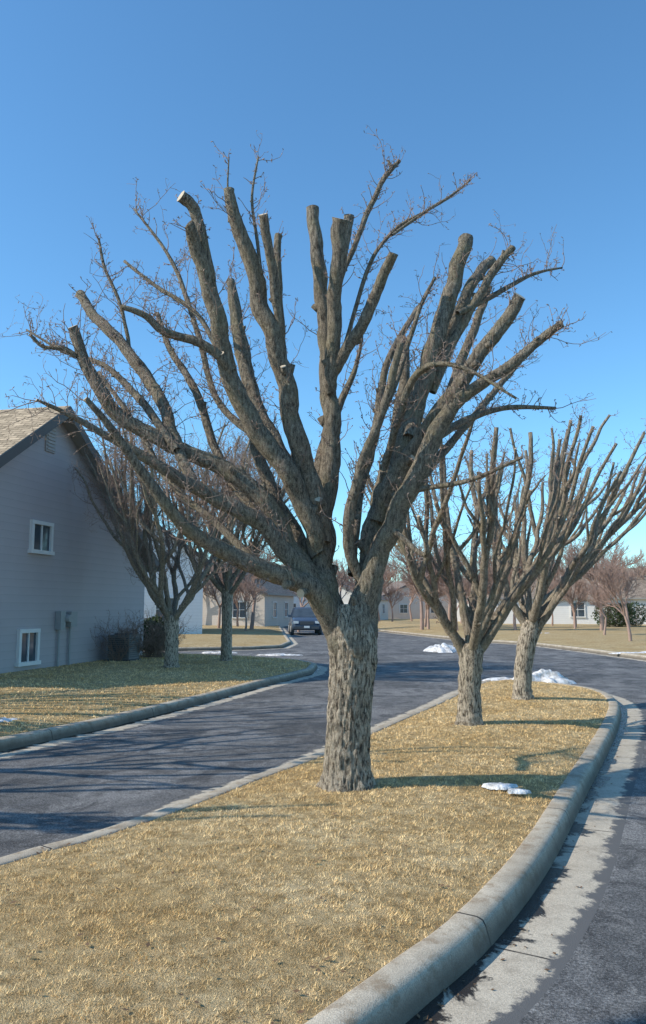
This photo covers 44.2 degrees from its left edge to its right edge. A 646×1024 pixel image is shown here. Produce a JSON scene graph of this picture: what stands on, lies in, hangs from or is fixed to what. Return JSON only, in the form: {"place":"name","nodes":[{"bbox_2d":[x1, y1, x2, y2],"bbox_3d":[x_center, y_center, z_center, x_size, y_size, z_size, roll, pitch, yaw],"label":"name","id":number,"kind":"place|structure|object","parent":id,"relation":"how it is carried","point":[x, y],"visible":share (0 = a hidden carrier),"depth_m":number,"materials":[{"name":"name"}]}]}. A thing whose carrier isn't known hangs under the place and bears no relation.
{"place":"outdoors","nodes":[
{"label":"outdoors","id":0,"kind":"place"},
{"bbox_2d":[0,652,310,736],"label":"front lawn","id":1,"kind":"structure","parent":0,"point":[73,708],"depth_m":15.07,"materials":[{"name":"beige plant"}]},
{"bbox_2d":[0,717,17,721],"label":"snow pile","id":2,"kind":"object","parent":1,"relation":"on","point":[6,719],"visible":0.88,"depth_m":10.71,"materials":[{"name":"white snow"}]},
{"bbox_2d":[90,612,148,660],"bbox_3d":[-5.522,3.448,21.772,1.614,1.674,1.852,1,-7,-11],"label":"bare shrub","id":3,"kind":"object","parent":1,"relation":"on","point":[122,652],"visible":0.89,"depth_m":21.64,"materials":[{"name":"brown plant"}]},
{"bbox_2d":[104,633,141,660],"bbox_3d":[-5.514,3.751,22.033,0.750,0.790,0.750,-1,-7,12],"label":"air conditioner unit","id":4,"kind":"object","parent":1,"relation":"on","point":[133,656],"visible":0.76,"depth_m":21.75,"materials":[{"name":"metal"}]},
{"bbox_2d":[109,610,156,656],"bbox_3d":[-5.454,3.487,22.397,1.302,1.463,2.050,6,-9,-41],"label":"bare shrub","id":5,"kind":"object","parent":1,"relation":"on","point":[141,645],"visible":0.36,"depth_m":22.27,"materials":[{"name":"brown plant"}]},
{"bbox_2d":[125,607,164,657],"bbox_3d":[-5.181,3.598,23.362,1.533,1.605,1.548,0,-7,0],"label":"bare shrub","id":6,"kind":"object","parent":1,"relation":"on","point":[148,653],"visible":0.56,"depth_m":23.36,"materials":[{"name":"brown plant"}]},
{"bbox_2d":[143,611,164,650],"bbox_3d":[-5.570,4.000,26.468,1.352,1.475,1.611,-3,-7,23],"label":"evergreen shrub","id":7,"kind":"object","parent":1,"relation":"on","point":[152,618],"visible":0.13,"depth_m":26.14,"materials":[{"name":"green plant"}]},
{"bbox_2d":[133,611,189,656],"bbox_3d":[-4.790,3.481,23.551,1.558,1.700,1.505,5,-9,-38],"label":"bare shrub","id":8,"kind":"object","parent":1,"relation":"on","point":[158,652],"visible":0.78,"depth_m":23.27,"materials":[{"name":"brown plant"}]},
{"bbox_2d":[155,614,196,655],"bbox_3d":[-4.451,3.635,24.161,1.489,1.695,1.691,0,-7,0],"label":"bare shrub","id":9,"kind":"object","parent":1,"relation":"on","point":[180,633],"visible":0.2,"depth_m":24.04,"materials":[{"name":"brown plant"}]},
{"bbox_2d":[67,376,286,667],"bbox_3d":[-3.811,0.366,19.779,6.189,7.135,6.252,0,-7,0],"label":"pollarded tree","id":10,"kind":"object","parent":1,"relation":"on","point":[122,503],"visible":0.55,"depth_m":19.19,"materials":[{"name":"brown plant"}]},
{"bbox_2d":[160,393,314,660],"bbox_3d":[-2.567,0.567,22.326,4.957,7.342,5.440,0,-7,0],"label":"pollarded tree","id":11,"kind":"object","parent":1,"relation":"on","point":[227,590],"visible":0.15,"depth_m":21.85,"materials":[{"name":"brown plant"}]},
{"bbox_2d":[178,625,286,646],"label":"corner lawn","id":12,"kind":"structure","parent":0,"point":[210,636],"depth_m":40.04,"materials":[{"name":"beige plant"}]},
{"bbox_2d":[233,576,265,630],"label":"young tree","id":13,"kind":"object","parent":12,"relation":"on","point":[247,590],"visible":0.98,"depth_m":50.76,"materials":[{"name":"brown plant"}]},
{"bbox_2d":[0,626,645,1023],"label":"asphalt road","id":14,"kind":"structure","parent":0,"point":[56,794],"depth_m":8.60,"materials":[{"name":"grey asphalt"}]},
{"bbox_2d":[0,657,317,751],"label":"front kerb","id":15,"kind":"structure","parent":14,"relation":"on","point":[14,741],"depth_m":11.99,"materials":[{"name":"concrete"}]},
{"bbox_2d":[0,665,328,760],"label":"front gutter","id":16,"kind":"object","parent":14,"relation":"on","point":[29,749],"visible":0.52,"depth_m":11.88,"materials":[{"name":"concrete"}]},
{"bbox_2d":[202,651,235,653],"bbox_3d":[-3.688,4.992,28.349,1.330,0.067,0.435,0,-7,0],"label":"snow pile","id":17,"kind":"object","parent":14,"relation":"on","point":[218,652],"visible":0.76,"depth_m":28.23,"materials":[{"name":"white snow"}]},
{"bbox_2d":[178,626,291,650],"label":"corner kerb","id":18,"kind":"structure","parent":14,"relation":"on","point":[285,644],"depth_m":31.95,"materials":[{"name":"concrete"}]},
{"bbox_2d":[259,653,300,655],"bbox_3d":[-1.558,5.068,28.336,1.693,0.072,0.609,2,-7,-14],"label":"snow pile","id":19,"kind":"object","parent":14,"relation":"on","point":[279,654],"visible":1,"depth_m":28.21,"materials":[{"name":"white snow"}]},
{"bbox_2d":[288,607,321,634],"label":"parked car","id":20,"kind":"object","parent":14,"relation":"on","point":[303,618],"visible":0.84,"depth_m":49.32,"materials":[{"name":"blue paint"}]},
{"bbox_2d":[0,680,620,1023],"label":"island kerb","id":21,"kind":"structure","parent":14,"relation":"on","point":[406,986],"depth_m":4.28,"materials":[{"name":"concrete"}]},
{"bbox_2d":[0,679,608,1023],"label":"grass island","id":22,"kind":"structure","parent":21,"relation":"on","point":[213,991],"depth_m":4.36,"materials":[{"name":"plant"}]},
{"bbox_2d":[0,125,609,791],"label":"pollarded tree","id":23,"kind":"object","parent":22,"relation":"on","point":[412,459],"visible":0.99,"depth_m":6.90,"materials":[{"name":"brown plant"}]},
{"bbox_2d":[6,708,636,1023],"bbox_3d":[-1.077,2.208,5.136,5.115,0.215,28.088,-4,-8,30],"label":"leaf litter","id":24,"kind":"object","parent":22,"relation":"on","point":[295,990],"visible":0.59,"depth_m":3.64,"materials":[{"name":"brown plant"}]},
{"bbox_2d":[356,397,626,725],"bbox_3d":[1.987,0.756,10.368,3.391,4.184,3.378,-4,-8,33],"label":"pollarded tree","id":25,"kind":"object","parent":22,"relation":"on","point":[482,621],"visible":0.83,"depth_m":10.22,"materials":[{"name":"brown plant"}]},
{"bbox_2d":[482,677,511,680],"bbox_3d":[3.970,3.619,17.243,1.037,0.092,0.576,0,-7,0],"label":"snow pile","id":26,"kind":"object","parent":22,"relation":"on","point":[498,678],"visible":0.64,"depth_m":17.23,"materials":[{"name":"white snow"}]},
{"bbox_2d":[481,782,517,789],"bbox_3d":[1.505,2.317,6.750,0.316,0.037,0.190,0,-7,0],"label":"snow pile","id":27,"kind":"object","parent":22,"relation":"on","point":[499,786],"visible":0.99,"depth_m":6.71,"materials":[{"name":"white snow"}]},
{"bbox_2d":[507,788,530,793],"bbox_3d":[1.620,2.301,6.582,0.195,0.035,0.112,0,-7,0],"label":"snow pile","id":28,"kind":"object","parent":22,"relation":"on","point":[517,791],"visible":1,"depth_m":6.54,"materials":[{"name":"white snow"}]},
{"bbox_2d":[511,669,576,683],"bbox_3d":[4.654,3.488,16.927,1.427,0.297,0.811,0,-7,0],"label":"snow pile","id":29,"kind":"object","parent":22,"relation":"on","point":[546,676],"visible":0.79,"depth_m":16.82,"materials":[{"name":"white snow"}]},
{"bbox_2d":[449,405,645,699],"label":"pollarded tree","id":30,"kind":"object","parent":22,"relation":"on","point":[533,618],"visible":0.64,"depth_m":13.09,"materials":[{"name":"brown plant"}]},
{"bbox_2d":[0,688,645,1023],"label":"island gutter","id":31,"kind":"object","parent":14,"relation":"on","point":[519,979],"visible":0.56,"depth_m":4.56,"materials":[{"name":"concrete"}]},
{"bbox_2d":[423,643,456,652],"bbox_3d":[4.582,5.266,31.043,1.408,0.323,2.169,-3,-7,22],"label":"snow pile","id":32,"kind":"object","parent":14,"relation":"on","point":[443,648],"visible":0.97,"depth_m":30.58,"materials":[{"name":"white snow"}]},
{"bbox_2d":[378,629,645,659],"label":"kerb","id":33,"kind":"structure","parent":14,"relation":"on","point":[627,655],"depth_m":32.79,"materials":[{"name":"concrete"}]},
{"bbox_2d":[0,0,645,581],"label":"sky","id":34,"kind":"structure","parent":0,"point":[543,100],"materials":[{"name":"blue"}]},
{"bbox_2d":[380,619,437,620],"bbox_3d":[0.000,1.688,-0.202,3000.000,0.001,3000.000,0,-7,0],"label":"ground","id":35,"kind":"structure","parent":0,"point":[408,620],"depth_m":103.68,"materials":[{"name":"beige plant"}]},
{"bbox_2d":[0,423,144,673],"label":"walls","id":36,"kind":"structure","parent":35,"relation":"on","point":[84,573],"depth_m":20.08,"materials":[{"name":"grey"}]},
{"bbox_2d":[14,628,40,666],"bbox_3d":[-6.852,3.146,18.542,0.110,0.838,0.917,-1,-7,12],"label":"window","id":37,"kind":"structure","parent":36,"relation":"attached to","point":[28,646],"depth_m":18.52,"materials":[{"name":"white glass"}]},
{"bbox_2d":[0,406,69,455],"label":"roof slope","id":38,"kind":"structure","parent":36,"relation":"on","point":[20,430],"depth_m":19.01,"materials":[{"name":"beige tile"}]},
{"bbox_2d":[28,519,54,554],"bbox_3d":[-6.774,0.621,19.202,0.110,0.791,1.001,-1,-7,12],"label":"window","id":39,"kind":"structure","parent":36,"relation":"attached to","point":[41,536],"depth_m":19.18,"materials":[{"name":"white glass"}]},
{"bbox_2d":[45,428,55,453],"bbox_3d":[-6.739,-1.880,19.747,0.065,0.800,0.420,-1,-7,12],"label":"gable vent","id":40,"kind":"object","parent":36,"relation":"attached to","point":[50,443],"visible":0.68,"depth_m":19.70,"materials":[{"name":"paint"}]},
{"bbox_2d":[55,611,77,665],"bbox_3d":[-6.440,3.255,20.045,0.240,1.502,0.786,-1,-7,12],"label":"electric meter","id":41,"kind":"object","parent":36,"relation":"attached to","point":[63,619],"visible":0.86,"depth_m":19.88,"materials":[{"name":"grey metal"}]},
{"bbox_2d":[0,407,158,566],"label":"rake boards","id":42,"kind":"object","parent":36,"relation":"attached to","point":[21,447],"visible":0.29,"depth_m":18.75,"materials":[{"name":"grey wood"}]},
{"bbox_2d":[63,406,158,571],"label":"roof slope","id":43,"kind":"structure","parent":36,"relation":"on","point":[77,439],"depth_m":21.03,"materials":[{"name":"brown"}]},
{"bbox_2d":[139,518,202,633],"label":"walls","id":44,"kind":"structure","parent":35,"relation":"on","point":[195,607],"depth_m":44.43,"materials":[{"name":"white"}]},
{"bbox_2d":[154,597,177,619],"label":"window","id":45,"kind":"structure","parent":44,"relation":"attached to","point":[156,610],"depth_m":43.99,"materials":[{"name":"white glass"}]},
{"bbox_2d":[139,515,208,560],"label":"rake boards","id":46,"kind":"object","parent":44,"relation":"attached to","point":[182,541],"visible":0.1,"depth_m":44.41,"materials":[{"name":"grey wood"}]},
{"bbox_2d":[162,627,298,651],"bbox_3d":[-45.821,8.898,60.052,89.658,0.013,59.636,0,-7,0],"label":"corner gutter","id":47,"kind":"object","parent":35,"relation":"on","point":[294,642],"visible":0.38,"depth_m":36.50,"materials":[{"name":"concrete"}]},
{"bbox_2d":[202,565,293,626],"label":"walls","id":48,"kind":"structure","parent":35,"relation":"on","point":[263,612],"depth_m":65.53,"materials":[{"name":"beige"}]},
{"bbox_2d":[232,601,247,617],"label":"window","id":49,"kind":"structure","parent":48,"relation":"attached to","point":[241,606],"depth_m":65.00,"materials":[{"name":"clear glass"}]},
{"bbox_2d":[246,573,295,595],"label":"roof slope","id":50,"kind":"structure","parent":48,"relation":"on","point":[273,589],"depth_m":69.72,"materials":[{"name":"beige"}]},
{"bbox_2d":[272,601,276,617],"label":"window","id":51,"kind":"structure","parent":48,"relation":"attached to","point":[274,609],"depth_m":67.48,"materials":[{"name":"clear glass"}]},
{"bbox_2d":[284,602,287,617],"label":"window","id":52,"kind":"structure","parent":48,"relation":"attached to","point":[285,609],"depth_m":71.31,"materials":[{"name":"clear glass"}]},
{"bbox_2d":[288,589,309,606],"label":"walls","id":53,"kind":"structure","parent":35,"relation":"on","point":[296,599],"depth_m":87.05,"materials":[{"name":"white"}]},
{"bbox_2d":[339,588,387,619],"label":"walls","id":54,"kind":"structure","parent":35,"relation":"on","point":[346,598],"depth_m":107.49,"materials":[{"name":"white paint"}]},
{"bbox_2d":[382,604,384,613],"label":"window","id":55,"kind":"structure","parent":54,"relation":"attached to","point":[383,608],"depth_m":109.23,"materials":[{"name":"clear glass"}]},
{"bbox_2d":[385,587,448,618],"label":"walls","id":56,"kind":"structure","parent":35,"relation":"on","point":[415,609],"depth_m":118.90,"materials":[{"name":"beige"}]},
{"bbox_2d":[382,581,404,594],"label":"roof slope","id":57,"kind":"structure","parent":56,"relation":"on","point":[399,584],"depth_m":124.21,"materials":[{"name":"beige"}]},
{"bbox_2d":[399,604,407,612],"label":"window","id":58,"kind":"structure","parent":56,"relation":"attached to","point":[403,608],"depth_m":118.62,"materials":[{"name":"clear glass"}]},
{"bbox_2d":[203,530,645,631],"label":"distant trees","id":59,"kind":"object","parent":35,"relation":"on","point":[342,576],"visible":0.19,"depth_m":55.75,"materials":[{"name":"brown plant"}]},
{"bbox_2d":[457,600,468,621],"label":"walls","id":60,"kind":"structure","parent":35,"relation":"on","point":[458,617],"depth_m":83.19,"materials":[{"name":"beige"}]},
{"bbox_2d":[378,631,645,661],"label":"gutter","id":61,"kind":"object","parent":35,"relation":"on","point":[546,647],"visible":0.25,"depth_m":31.41,"materials":[{"name":"concrete"}]},
{"bbox_2d":[378,621,645,654],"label":"lawn","id":62,"kind":"structure","parent":0,"point":[592,636],"depth_m":45.09,"materials":[{"name":"beige plant"}]},
{"bbox_2d":[383,581,408,621],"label":"young tree","id":63,"kind":"object","parent":62,"relation":"on","point":[391,592],"visible":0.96,"depth_m":83.86,"materials":[{"name":"brown plant"}]},
{"bbox_2d":[415,583,444,626],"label":"young tree","id":64,"kind":"object","parent":62,"relation":"on","point":[425,622],"visible":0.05,"depth_m":60.22,"materials":[{"name":"brown plant"}]},
{"bbox_2d":[438,575,479,630],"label":"young tree","id":65,"kind":"object","parent":62,"relation":"on","point":[446,589],"visible":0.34,"depth_m":51.33,"materials":[{"name":"brown plant"}]},
{"bbox_2d":[547,578,569,625],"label":"young tree","id":66,"kind":"object","parent":62,"relation":"on","point":[558,603],"visible":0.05,"depth_m":63.93,"materials":[{"name":"brown plant"}]},
{"bbox_2d":[486,599,645,623],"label":"walls","id":67,"kind":"structure","parent":62,"relation":"on","point":[561,613],"depth_m":70.73,"materials":[{"name":"white paint"}]},
{"bbox_2d":[487,568,645,598],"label":"roof slope","id":68,"kind":"structure","parent":67,"relation":"on","point":[641,590],"depth_m":71.50,"materials":[{"name":"grey tile"}]},
{"bbox_2d":[570,602,585,617],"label":"window","id":69,"kind":"structure","parent":67,"relation":"attached to","point":[580,611],"depth_m":70.55,"materials":[{"name":"clear glass"}]},
{"bbox_2d":[554,577,593,628],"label":"young tree","id":70,"kind":"object","parent":62,"relation":"on","point":[576,592],"visible":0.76,"depth_m":55.06,"materials":[{"name":"brown plant"}]},
{"bbox_2d":[584,579,610,634],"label":"young tree","id":71,"kind":"object","parent":62,"relation":"on","point":[598,596],"visible":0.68,"depth_m":42.83,"materials":[{"name":"brown plant"}]},
{"bbox_2d":[590,600,622,626],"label":"evergreen shrub","id":72,"kind":"object","parent":62,"relation":"on","point":[607,616],"visible":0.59,"depth_m":60.05,"materials":[{"name":"green plant"}]},
{"bbox_2d":[587,555,640,640],"bbox_3d":[12.629,3.793,35.178,2.465,4.011,2.338,6,-9,-42],"label":"young tree","id":73,"kind":"object","parent":62,"relation":"on","point":[613,584],"visible":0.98,"depth_m":35.02,"materials":[{"name":"brown plant"}]},
{"bbox_2d":[607,595,636,626],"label":"evergreen shrub","id":74,"kind":"object","parent":62,"relation":"on","point":[620,624],"visible":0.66,"depth_m":60.04,"materials":[{"name":"green plant"}]},
{"bbox_2d":[609,651,645,653],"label":"snow pile","id":75,"kind":"object","parent":62,"relation":"on","point":[627,652],"visible":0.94,"depth_m":27.56,"materials":[{"name":"white snow"}]},
{"bbox_2d":[624,600,645,625],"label":"evergreen shrub","id":76,"kind":"object","parent":62,"relation":"on","point":[636,621],"visible":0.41,"depth_m":61.89,"materials":[{"name":"green plant"}]}
]}

